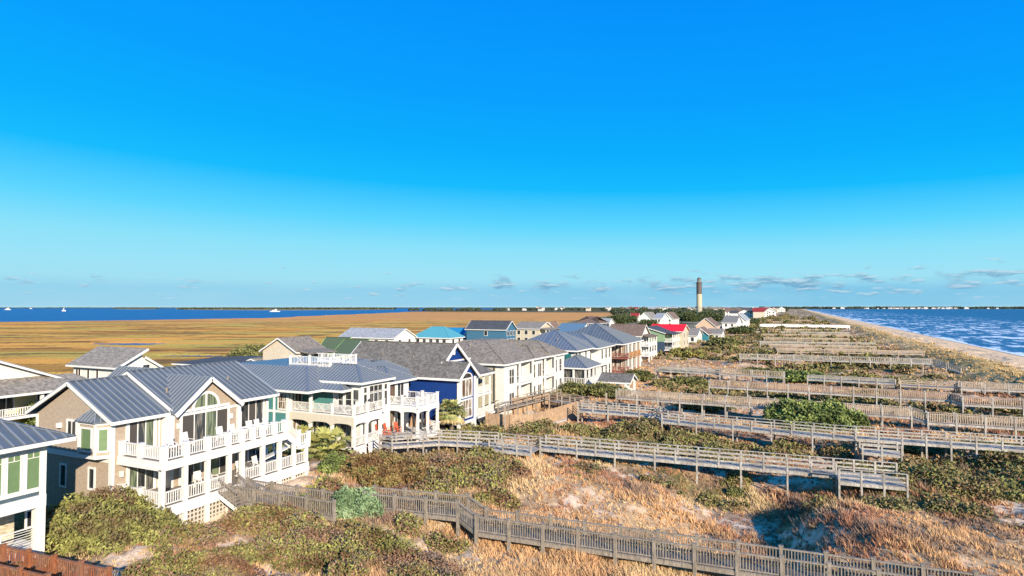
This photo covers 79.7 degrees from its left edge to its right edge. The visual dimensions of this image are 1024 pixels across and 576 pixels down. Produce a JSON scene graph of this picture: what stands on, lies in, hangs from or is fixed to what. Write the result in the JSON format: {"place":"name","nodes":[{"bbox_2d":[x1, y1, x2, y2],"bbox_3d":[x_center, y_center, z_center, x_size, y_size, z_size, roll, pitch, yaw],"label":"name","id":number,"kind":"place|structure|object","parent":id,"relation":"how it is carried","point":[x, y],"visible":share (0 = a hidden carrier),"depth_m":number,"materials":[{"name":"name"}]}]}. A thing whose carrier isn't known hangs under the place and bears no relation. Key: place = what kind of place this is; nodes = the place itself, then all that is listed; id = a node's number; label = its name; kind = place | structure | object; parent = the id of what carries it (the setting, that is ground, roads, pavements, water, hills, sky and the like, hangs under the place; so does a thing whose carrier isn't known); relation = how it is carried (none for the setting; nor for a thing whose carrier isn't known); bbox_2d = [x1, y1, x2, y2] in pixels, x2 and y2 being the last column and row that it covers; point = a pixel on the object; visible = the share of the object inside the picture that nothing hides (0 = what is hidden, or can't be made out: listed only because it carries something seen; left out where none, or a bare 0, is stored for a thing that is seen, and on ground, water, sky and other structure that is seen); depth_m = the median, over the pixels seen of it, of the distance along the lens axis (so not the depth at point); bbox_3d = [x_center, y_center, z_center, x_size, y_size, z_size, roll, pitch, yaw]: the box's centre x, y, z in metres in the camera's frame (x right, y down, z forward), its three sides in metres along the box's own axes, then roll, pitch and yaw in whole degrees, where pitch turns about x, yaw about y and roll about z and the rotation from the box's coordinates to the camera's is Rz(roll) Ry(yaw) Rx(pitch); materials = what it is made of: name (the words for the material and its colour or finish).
{"place":"outdoors","nodes":[
{"label":"outdoors","id":0,"kind":"place"},
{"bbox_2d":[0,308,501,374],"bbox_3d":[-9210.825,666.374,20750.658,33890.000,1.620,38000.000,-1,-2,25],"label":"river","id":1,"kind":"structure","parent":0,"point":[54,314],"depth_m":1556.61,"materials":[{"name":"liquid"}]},
{"bbox_2d":[0,307,471,309],"bbox_3d":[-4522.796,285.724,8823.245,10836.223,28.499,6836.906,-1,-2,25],"label":"river island woods","id":2,"kind":"object","parent":1,"relation":"on","point":[269,308],"visible":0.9,"depth_m":4117.48,"materials":[{"name":"green plant"}]},
{"bbox_2d":[0,307,1023,575],"bbox_3d":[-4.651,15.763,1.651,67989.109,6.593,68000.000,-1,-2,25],"label":"ground","id":3,"kind":"structure","parent":0,"point":[52,347],"depth_m":122.09,"materials":[{"name":"beige sand"}]},
{"bbox_2d":[18,401,35,425],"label":"tree","id":4,"kind":"object","parent":3,"relation":"on","point":[30,420],"visible":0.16,"depth_m":72.34,"materials":[{"name":"green plant"}]},
{"bbox_2d":[0,419,76,565],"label":"beach house","id":5,"kind":"structure","parent":3,"relation":"on","point":[23,455],"depth_m":36.34,"materials":[{"name":"white wood"}]},
{"bbox_2d":[0,457,3,497],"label":"window","id":6,"kind":"structure","parent":5,"relation":"in","point":[1,458],"depth_m":35.02,"materials":[{"name":"white paint"}]},
{"bbox_2d":[5,453,22,496],"bbox_3d":[-28.902,10.819,35.579,0.090,2.300,0.819,-1,-2,25],"label":"window","id":7,"kind":"structure","parent":5,"relation":"in","point":[13,477],"depth_m":35.57,"materials":[{"name":"white paint"}]},
{"bbox_2d":[24,449,41,491],"bbox_3d":[-28.486,10.847,36.481,0.090,2.300,0.851,-1,-2,25],"label":"window","id":8,"kind":"structure","parent":5,"relation":"in","point":[33,459],"depth_m":36.48,"materials":[{"name":"white paint"}]},
{"bbox_2d":[0,360,88,425],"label":"house","id":9,"kind":"structure","parent":3,"relation":"on","point":[21,387],"depth_m":72.45,"materials":[{"name":"grey"}]},
{"bbox_2d":[0,397,14,411],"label":"window","id":10,"kind":"structure","parent":9,"relation":"in","point":[5,403],"depth_m":71.91,"materials":[{"name":"glass"}]},
{"bbox_2d":[0,543,112,575],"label":"walkway","id":11,"kind":"structure","parent":3,"relation":"on","point":[29,560],"depth_m":31.82,"materials":[{"name":"brown wood"}]},
{"bbox_2d":[25,484,181,559],"bbox_3d":[-26.145,15.161,40.093,9.906,3.903,7.890,-1,-2,25],"label":"rounded bush","id":12,"kind":"object","parent":3,"relation":"on","point":[87,523],"visible":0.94,"depth_m":37.99,"materials":[{"name":"green plant"}]},
{"bbox_2d":[65,346,162,378],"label":"house","id":13,"kind":"structure","parent":3,"relation":"on","point":[101,361],"depth_m":87.41,"materials":[{"name":"white"}]},
{"bbox_2d":[89,485,141,510],"bbox_3d":[-26.881,15.102,41.570,6.214,3.512,2.721,-1,-2,25],"label":"twiggy bush","id":14,"kind":"object","parent":3,"relation":"on","point":[104,490],"visible":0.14,"depth_m":41.27,"materials":[{"name":"brown plant"}]},
{"bbox_2d":[24,360,310,524],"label":"beach house","id":15,"kind":"structure","parent":3,"relation":"on","point":[120,422],"depth_m":45.57,"materials":[{"name":"grey metal"}]},
{"bbox_2d":[59,463,67,487],"bbox_3d":[-32.813,13.697,44.858,0.861,1.743,0.090,-1,-2,25],"label":"window","id":16,"kind":"structure","parent":15,"relation":"in","point":[62,466],"depth_m":44.85,"materials":[{"name":"white paint"}]},
{"bbox_2d":[66,419,77,435],"bbox_3d":[-31.999,10.183,44.593,1.274,1.281,0.090,-1,-2,25],"label":"window","id":17,"kind":"structure","parent":15,"relation":"in","point":[71,426],"depth_m":44.57,"materials":[{"name":"white paint"}]},
{"bbox_2d":[79,426,92,452],"bbox_3d":[-29.603,10.538,42.612,1.320,1.730,0.130,-1,-2,25],"label":"window","id":18,"kind":"structure","parent":15,"relation":"in","point":[85,433],"depth_m":42.64,"materials":[{"name":"white paint"}]},
{"bbox_2d":[87,466,95,490],"bbox_3d":[-29.796,13.501,43.473,0.825,1.624,0.090,-1,-2,25],"label":"window","id":19,"kind":"structure","parent":15,"relation":"in","point":[91,473],"depth_m":43.46,"materials":[{"name":"white paint"}]},
{"bbox_2d":[96,427,109,452],"bbox_3d":[-28.304,10.533,42.451,0.759,1.730,0.128,1,-2,-26],"label":"window","id":20,"kind":"structure","parent":15,"relation":"in","point":[103,434],"depth_m":42.47,"materials":[{"name":"white paint"}]},
{"bbox_2d":[125,418,156,452],"bbox_3d":[-26.885,10.648,44.506,0.090,2.520,2.320,-1,-2,25],"label":"sliding door","id":21,"kind":"structure","parent":15,"relation":"in","point":[146,430],"depth_m":44.57,"materials":[{"name":"white paint"}]},
{"bbox_2d":[126,466,155,492],"bbox_3d":[-26.864,13.598,44.459,0.090,2.740,2.240,-1,-2,25],"label":"sliding door","id":22,"kind":"structure","parent":15,"relation":"in","point":[137,477],"depth_m":44.40,"materials":[{"name":"white paint"}]},
{"bbox_2d":[178,462,201,485],"bbox_3d":[-24.616,13.651,46.946,0.090,2.670,1.920,-1,-2,25],"label":"sliding door","id":23,"kind":"structure","parent":15,"relation":"in","point":[192,468],"depth_m":47.03,"materials":[{"name":"white paint"}]},
{"bbox_2d":[179,402,229,443],"bbox_3d":[-24.082,10.638,48.199,0.090,2.650,4.450,-1,-2,25],"label":"sliding door","id":24,"kind":"structure","parent":15,"relation":"in","point":[197,426],"depth_m":48.11,"materials":[{"name":"white paint"}]},
{"bbox_2d":[192,391,219,410],"bbox_3d":[-24.071,8.790,48.279,0.092,1.350,2.500,-1,-2,25],"label":"arched window","id":25,"kind":"structure","parent":15,"relation":"in","point":[207,399],"depth_m":48.24,"materials":[{"name":"white paint"}]},
{"bbox_2d":[211,455,225,475],"bbox_3d":[-23.528,13.724,49.306,0.090,2.670,2.320,-1,-2,25],"label":"sliding door","id":26,"kind":"structure","parent":15,"relation":"in","point":[218,465],"depth_m":49.23,"materials":[{"name":"white paint"}]},
{"bbox_2d":[241,399,264,427],"bbox_3d":[-22.866,10.846,53.223,0.090,2.550,3.500,-1,-2,25],"label":"sliding door","id":27,"kind":"structure","parent":15,"relation":"in","point":[251,410],"depth_m":53.62,"materials":[{"name":"white paint"}]},
{"bbox_2d":[171,356,262,365],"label":"house","id":28,"kind":"structure","parent":3,"relation":"on","point":[240,359],"depth_m":116.88,"materials":[{"name":"white"}]},
{"bbox_2d":[210,545,259,564],"bbox_3d":[-16.125,15.475,35.116,3.368,1.039,2.791,0,-2,-12],"label":"dune shrub","id":29,"kind":"object","parent":3,"relation":"on","point":[252,557],"visible":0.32,"depth_m":35.12,"materials":[{"name":"green plant"}]},
{"bbox_2d":[226,347,261,355],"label":"tree","id":30,"kind":"object","parent":3,"relation":"on","point":[240,351],"visible":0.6,"depth_m":147.70,"materials":[{"name":"green plant"}]},
{"bbox_2d":[228,477,338,521],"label":"walkway","id":31,"kind":"structure","parent":3,"relation":"on","point":[271,500],"depth_m":44.17,"materials":[{"name":"grey wood"}]},
{"bbox_2d":[217,473,254,509],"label":"wooden steps","id":32,"kind":"structure","parent":31,"relation":"attached to","point":[226,498],"depth_m":44.47,"materials":[{"name":"grey wood"}]},
{"bbox_2d":[259,336,336,359],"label":"house","id":33,"kind":"structure","parent":3,"relation":"on","point":[282,347],"depth_m":114.63,"materials":[{"name":"beige"}]},
{"bbox_2d":[282,424,356,459],"bbox_3d":[-19.420,15.727,60.473,9.950,4.338,5.984,-1,-2,25],"label":"palmetto clump","id":34,"kind":"object","parent":3,"relation":"on","point":[321,438],"visible":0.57,"depth_m":59.97,"materials":[{"name":"green plant"}]},
{"bbox_2d":[315,451,350,474],"bbox_3d":[-15.657,15.990,54.675,3.704,2.758,3.454,0,-2,2],"label":"tall hedge shrub","id":35,"kind":"object","parent":3,"relation":"on","point":[329,464],"visible":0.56,"depth_m":53.97,"materials":[{"name":"green plant"}]},
{"bbox_2d":[321,337,351,356],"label":"house","id":36,"kind":"structure","parent":3,"relation":"on","point":[332,343],"depth_m":139.59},
{"bbox_2d":[239,353,443,453],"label":"beach house","id":37,"kind":"structure","parent":3,"relation":"on","point":[310,389],"depth_m":66.23,"materials":[{"name":"teal"}]},
{"bbox_2d":[277,393,285,409],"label":"window","id":38,"kind":"structure","parent":37,"relation":"in","point":[281,400],"depth_m":65.69,"materials":[{"name":"white glass"}]},
{"bbox_2d":[368,391,382,409],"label":"window","id":39,"kind":"structure","parent":37,"relation":"in","point":[374,396],"depth_m":66.42,"materials":[{"name":"grey glass"}]},
{"bbox_2d":[328,339,369,357],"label":"house","id":40,"kind":"structure","parent":3,"relation":"on","point":[347,346],"depth_m":122.24,"materials":[{"name":"green"}]},
{"bbox_2d":[329,484,385,523],"bbox_3d":[-10.467,15.395,43.106,4.217,3.423,3.722,-1,-2,25],"label":"juniper bush","id":41,"kind":"object","parent":3,"relation":"on","point":[350,502],"visible":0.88,"depth_m":42.16,"materials":[{"name":"green plant"}]},
{"bbox_2d":[338,327,416,341],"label":"house","id":42,"kind":"structure","parent":3,"relation":"on","point":[390,334],"depth_m":183.16,"materials":[{"name":"white"}]},
{"bbox_2d":[339,448,435,489],"bbox_3d":[-10.594,15.422,51.518,10.551,3.096,6.392,-1,-2,25],"label":"tall hedge shrub","id":43,"kind":"object","parent":3,"relation":"on","point":[381,468],"visible":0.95,"depth_m":50.14,"materials":[{"name":"green plant"}]},
{"bbox_2d":[347,340,494,431],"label":"beach house","id":44,"kind":"structure","parent":3,"relation":"on","point":[450,371],"depth_m":76.68,"materials":[{"name":"blue"}]},
{"bbox_2d":[461,377,472,398],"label":"window","id":45,"kind":"structure","parent":44,"relation":"in","point":[467,383],"depth_m":74.57,"materials":[{"name":"white paint"}]},
{"bbox_2d":[461,397,472,418],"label":"window","id":46,"kind":"structure","parent":44,"relation":"in","point":[468,402],"depth_m":74.88,"materials":[{"name":"white paint"}]},
{"bbox_2d":[379,430,498,455],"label":"walkway","id":47,"kind":"structure","parent":3,"relation":"on","point":[439,442],"depth_m":61.33,"materials":[{"name":"grey wood"}]},
{"bbox_2d":[415,326,464,342],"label":"house","id":48,"kind":"structure","parent":3,"relation":"on","point":[441,334],"depth_m":188.58,"materials":[{"name":"white"}]},
{"bbox_2d":[433,399,468,431],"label":"palm tree","id":49,"kind":"object","parent":3,"relation":"on","point":[452,406],"visible":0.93,"depth_m":72.22,"materials":[{"name":"green plant"}]},
{"bbox_2d":[465,320,517,339],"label":"house","id":50,"kind":"structure","parent":3,"relation":"on","point":[492,329],"depth_m":211.72,"materials":[{"name":"blue wood"}]},
{"bbox_2d":[456,338,567,414],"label":"beach house","id":51,"kind":"structure","parent":3,"relation":"on","point":[519,367],"depth_m":91.83,"materials":[{"name":"white wood"}]},
{"bbox_2d":[3,313,1023,575],"bbox_3d":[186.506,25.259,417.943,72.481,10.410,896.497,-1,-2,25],"label":"dune scrub","id":52,"kind":"object","parent":3,"relation":"on","point":[343,555],"visible":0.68,"depth_m":47.99,"materials":[{"name":"green plant"}]},
{"bbox_2d":[488,433,542,459],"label":"walkway","id":53,"kind":"structure","parent":3,"relation":"on","point":[517,449],"depth_m":58.79,"materials":[{"name":"grey wood"}]},
{"bbox_2d":[485,392,584,429],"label":"pool fence","id":54,"kind":"object","parent":3,"relation":"on","point":[563,411],"visible":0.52,"depth_m":79.41,"materials":[{"name":"brown wood"}]},
{"bbox_2d":[516,321,559,339],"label":"house","id":55,"kind":"structure","parent":3,"relation":"on","point":[526,330],"depth_m":233.15,"materials":[{"name":"beige paint"}]},
{"bbox_2d":[488,388,597,419],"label":"access ramp","id":56,"kind":"structure","parent":3,"relation":"on","point":[519,404],"depth_m":86.75,"materials":[{"name":"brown wood"}]},
{"bbox_2d":[527,329,614,383],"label":"beach house","id":57,"kind":"structure","parent":3,"relation":"on","point":[588,359],"depth_m":116.63,"materials":[{"name":"white"}]},
{"bbox_2d":[556,323,588,331],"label":"house","id":58,"kind":"structure","parent":3,"relation":"on","point":[567,327],"depth_m":241.97,"materials":[{"name":"blue"}]},
{"bbox_2d":[557,380,590,395],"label":"dune shrub","id":59,"kind":"object","parent":3,"relation":"on","point":[569,387],"visible":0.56,"depth_m":102.16,"materials":[{"name":"green plant"}]},
{"bbox_2d":[574,316,609,326],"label":"house","id":60,"kind":"structure","parent":3,"relation":"on","point":[589,320],"depth_m":314.39,"materials":[{"name":"brown"}]},
{"bbox_2d":[408,307,788,315],"bbox_3d":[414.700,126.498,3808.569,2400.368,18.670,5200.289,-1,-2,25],"label":"woods","id":61,"kind":"object","parent":3,"relation":"on","point":[627,311],"visible":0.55,"depth_m":1492.74,"materials":[{"name":"green plant"}]},
{"bbox_2d":[579,381,630,396],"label":"dune shrub","id":62,"kind":"object","parent":3,"relation":"on","point":[597,389],"visible":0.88,"depth_m":98.34,"materials":[{"name":"green plant"}]},
{"bbox_2d":[573,323,643,372],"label":"beach house","id":63,"kind":"structure","parent":3,"relation":"on","point":[626,351],"depth_m":139.25,"materials":[{"name":"beige"}]},
{"bbox_2d":[597,372,637,395],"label":"gazebo","id":64,"kind":"object","parent":3,"relation":"on","point":[626,379],"visible":0.65,"depth_m":102.19,"materials":[{"name":"grey"}]},
{"bbox_2d":[610,324,657,361],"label":"beach house","id":65,"kind":"structure","parent":3,"relation":"on","point":[641,331],"depth_m":177.78,"materials":[{"name":"white"}]},
{"bbox_2d":[623,368,656,380],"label":"dune shrub","id":66,"kind":"object","parent":3,"relation":"on","point":[643,375],"visible":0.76,"depth_m":125.07,"materials":[{"name":"green plant"}]},
{"bbox_2d":[648,325,680,352],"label":"beach house","id":67,"kind":"structure","parent":3,"relation":"on","point":[665,339],"depth_m":205.33,"materials":[{"name":"green"}]},
{"bbox_2d":[651,324,689,347],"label":"beach house","id":68,"kind":"structure","parent":3,"relation":"on","point":[683,329],"depth_m":219.31,"materials":[{"name":"beige paint"}]},
{"bbox_2d":[362,484,993,575],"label":"walkway","id":69,"kind":"structure","parent":3,"relation":"on","point":[476,527],"depth_m":36.65,"materials":[{"name":"grey wood"}]},
{"bbox_2d":[539,434,837,498],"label":"walkway","id":70,"kind":"structure","parent":3,"relation":"on","point":[697,461],"depth_m":54.58,"materials":[{"name":"grey wood"}]},
{"bbox_2d":[667,347,709,357],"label":"dune shrub","id":71,"kind":"object","parent":3,"relation":"on","point":[687,352],"visible":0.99,"depth_m":181.64,"materials":[{"name":"green plant"}]},
{"bbox_2d":[669,375,707,385],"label":"dune shrub","id":72,"kind":"object","parent":3,"relation":"on","point":[695,381],"visible":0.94,"depth_m":117.00,"materials":[{"name":"green plant"}]},
{"bbox_2d":[655,366,722,380],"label":"walkway","id":73,"kind":"structure","parent":3,"relation":"on","point":[685,370],"depth_m":128.98,"materials":[{"name":"grey wood"}]},
{"bbox_2d":[680,312,704,323],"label":"tree","id":74,"kind":"object","parent":3,"relation":"on","point":[690,317],"visible":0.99,"depth_m":544.29,"materials":[{"name":"green plant"}]},
{"bbox_2d":[688,328,702,342],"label":"beach house","id":75,"kind":"structure","parent":3,"relation":"on","point":[695,335],"depth_m":250.56,"materials":[{"name":"white"}]},
{"bbox_2d":[664,434,727,447],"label":"dune shrub","id":76,"kind":"object","parent":3,"relation":"on","point":[688,437],"visible":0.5,"depth_m":65.39,"materials":[{"name":"green plant"}]},
{"bbox_2d":[696,278,701,311],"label":"lighthouse","id":77,"kind":"object","parent":3,"relation":"on","point":[699,294],"visible":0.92,"depth_m":747.43,"materials":[{"name":"white concrete"}]},
{"bbox_2d":[674,400,736,410],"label":"dune shrub","id":78,"kind":"object","parent":3,"relation":"on","point":[692,406],"visible":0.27,"depth_m":87.49,"materials":[{"name":"green plant"}]},
{"bbox_2d":[695,317,720,328],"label":"beach house","id":79,"kind":"structure","parent":3,"relation":"on","point":[708,322],"depth_m":314.91,"materials":[{"name":"beige"}]},
{"bbox_2d":[577,401,857,458],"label":"walkway","id":80,"kind":"structure","parent":3,"relation":"on","point":[663,419],"depth_m":68.41,"materials":[{"name":"grey wood"}]},
{"bbox_2d":[707,336,745,345],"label":"dune shrub","id":81,"kind":"object","parent":3,"relation":"on","point":[723,341],"visible":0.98,"depth_m":231.20,"materials":[{"name":"green plant"}]},
{"bbox_2d":[721,316,741,329],"bbox_3d":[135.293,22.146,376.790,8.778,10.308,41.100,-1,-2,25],"label":"house","id":82,"kind":"structure","parent":3,"relation":"on","point":[730,321],"depth_m":362.83,"materials":[{"name":"white"}]},
{"bbox_2d":[725,486,744,497],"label":"dune shrub","id":83,"kind":"object","parent":3,"relation":"on","point":[731,491],"visible":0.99,"depth_m":52.14,"materials":[{"name":"green plant"}]},
{"bbox_2d":[727,325,755,333],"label":"dune shrub","id":84,"kind":"object","parent":3,"relation":"on","point":[741,329],"visible":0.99,"depth_m":327.91,"materials":[{"name":"green plant"}]},
{"bbox_2d":[719,368,784,382],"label":"walkway","id":85,"kind":"structure","parent":3,"relation":"on","point":[736,373],"depth_m":121.58,"materials":[{"name":"grey wood"}]},
{"bbox_2d":[767,368,836,382],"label":"dune shrub","id":86,"kind":"object","parent":3,"relation":"on","point":[792,375],"visible":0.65,"depth_m":122.95,"materials":[{"name":"green plant"}]},
{"bbox_2d":[760,324,849,328],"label":"walkway","id":87,"kind":"structure","parent":3,"relation":"on","point":[822,326],"depth_m":399.83,"materials":[{"name":"white paint"}]},
{"bbox_2d":[763,337,849,342],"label":"walkway","id":88,"kind":"structure","parent":3,"relation":"on","point":[811,339],"depth_m":255.27,"materials":[{"name":"beige wood"}]},
{"bbox_2d":[761,397,871,433],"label":"dune shrub","id":89,"kind":"object","parent":3,"relation":"on","point":[824,413],"visible":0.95,"depth_m":73.68,"materials":[{"name":"green plant"}]},
{"bbox_2d":[760,341,875,346],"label":"walkway","id":90,"kind":"structure","parent":3,"relation":"on","point":[804,342],"depth_m":226.06,"materials":[{"name":"grey wood"}]},
{"bbox_2d":[615,388,1023,441],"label":"walkway","id":91,"kind":"structure","parent":3,"relation":"on","point":[987,421],"depth_m":74.73,"materials":[{"name":"grey wood"}]},
{"bbox_2d":[769,344,876,350],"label":"walkway","id":92,"kind":"structure","parent":3,"relation":"on","point":[836,346],"depth_m":205.01,"materials":[{"name":"beige wood"}]},
{"bbox_2d":[777,348,924,359],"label":"walkway","id":93,"kind":"structure","parent":3,"relation":"on","point":[893,352],"depth_m":184.33,"materials":[{"name":"beige wood"}]},
{"bbox_2d":[807,374,895,389],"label":"walkway","id":94,"kind":"structure","parent":3,"relation":"on","point":[861,380],"depth_m":112.48,"materials":[{"name":"grey wood"}]},
{"bbox_2d":[739,353,966,372],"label":"walkway","id":95,"kind":"structure","parent":3,"relation":"on","point":[948,367],"depth_m":148.47,"materials":[{"name":"grey wood"}]},
{"bbox_2d":[708,379,1023,418],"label":"walkway","id":96,"kind":"structure","parent":3,"relation":"on","point":[948,397],"depth_m":90.09,"materials":[{"name":"grey wood"}]},
{"bbox_2d":[832,458,908,498],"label":"viewing platform","id":97,"kind":"structure","parent":3,"relation":"on","point":[860,479],"depth_m":48.00,"materials":[{"name":"grey wood"}]},
{"bbox_2d":[859,438,902,464],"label":"viewing platform","id":98,"kind":"structure","parent":3,"relation":"on","point":[881,452],"depth_m":58.35,"materials":[{"name":"grey wood"}]},
{"bbox_2d":[767,306,1023,308],"bbox_3d":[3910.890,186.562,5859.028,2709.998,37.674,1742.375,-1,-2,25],"label":"island woods","id":99,"kind":"object","parent":3,"relation":"on","point":[904,307],"visible":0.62,"depth_m":5622.12,"materials":[{"name":"green plant"}]},
{"bbox_2d":[885,444,962,456],"bbox_3d":[41.839,16.657,62.898,8.228,1.657,3.704,-1,-2,25],"label":"dune shrub","id":100,"kind":"object","parent":3,"relation":"on","point":[916,450],"visible":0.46,"depth_m":62.12,"materials":[{"name":"green plant"}]},
{"bbox_2d":[899,378,957,392],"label":"walkway","id":101,"kind":"structure","parent":3,"relation":"on","point":[926,385],"depth_m":105.27,"materials":[{"name":"beige wood"}]},
{"bbox_2d":[852,426,1023,461],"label":"walkway","id":102,"kind":"structure","parent":3,"relation":"on","point":[970,445],"depth_m":59.44,"materials":[{"name":"grey wood"}]},
{"bbox_2d":[958,381,1023,395],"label":"walkway","id":103,"kind":"structure","parent":3,"relation":"on","point":[984,388],"depth_m":100.80,"materials":[{"name":"grey wood"}]},
{"bbox_2d":[0,0,1023,307],"label":"sky","id":104,"kind":"structure","parent":0,"point":[154,153],"materials":[{"name":"blue"}]},
{"bbox_2d":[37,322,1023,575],"bbox_3d":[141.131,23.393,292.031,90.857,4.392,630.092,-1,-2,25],"label":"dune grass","id":105,"kind":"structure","parent":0,"point":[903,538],"depth_m":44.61,"materials":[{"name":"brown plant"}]},
{"bbox_2d":[806,309,1023,355],"bbox_3d":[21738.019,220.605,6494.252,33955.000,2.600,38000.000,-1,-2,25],"label":"sea","id":106,"kind":"structure","parent":0,"point":[1001,330],"depth_m":641.73,"materials":[{"name":"liquid"}]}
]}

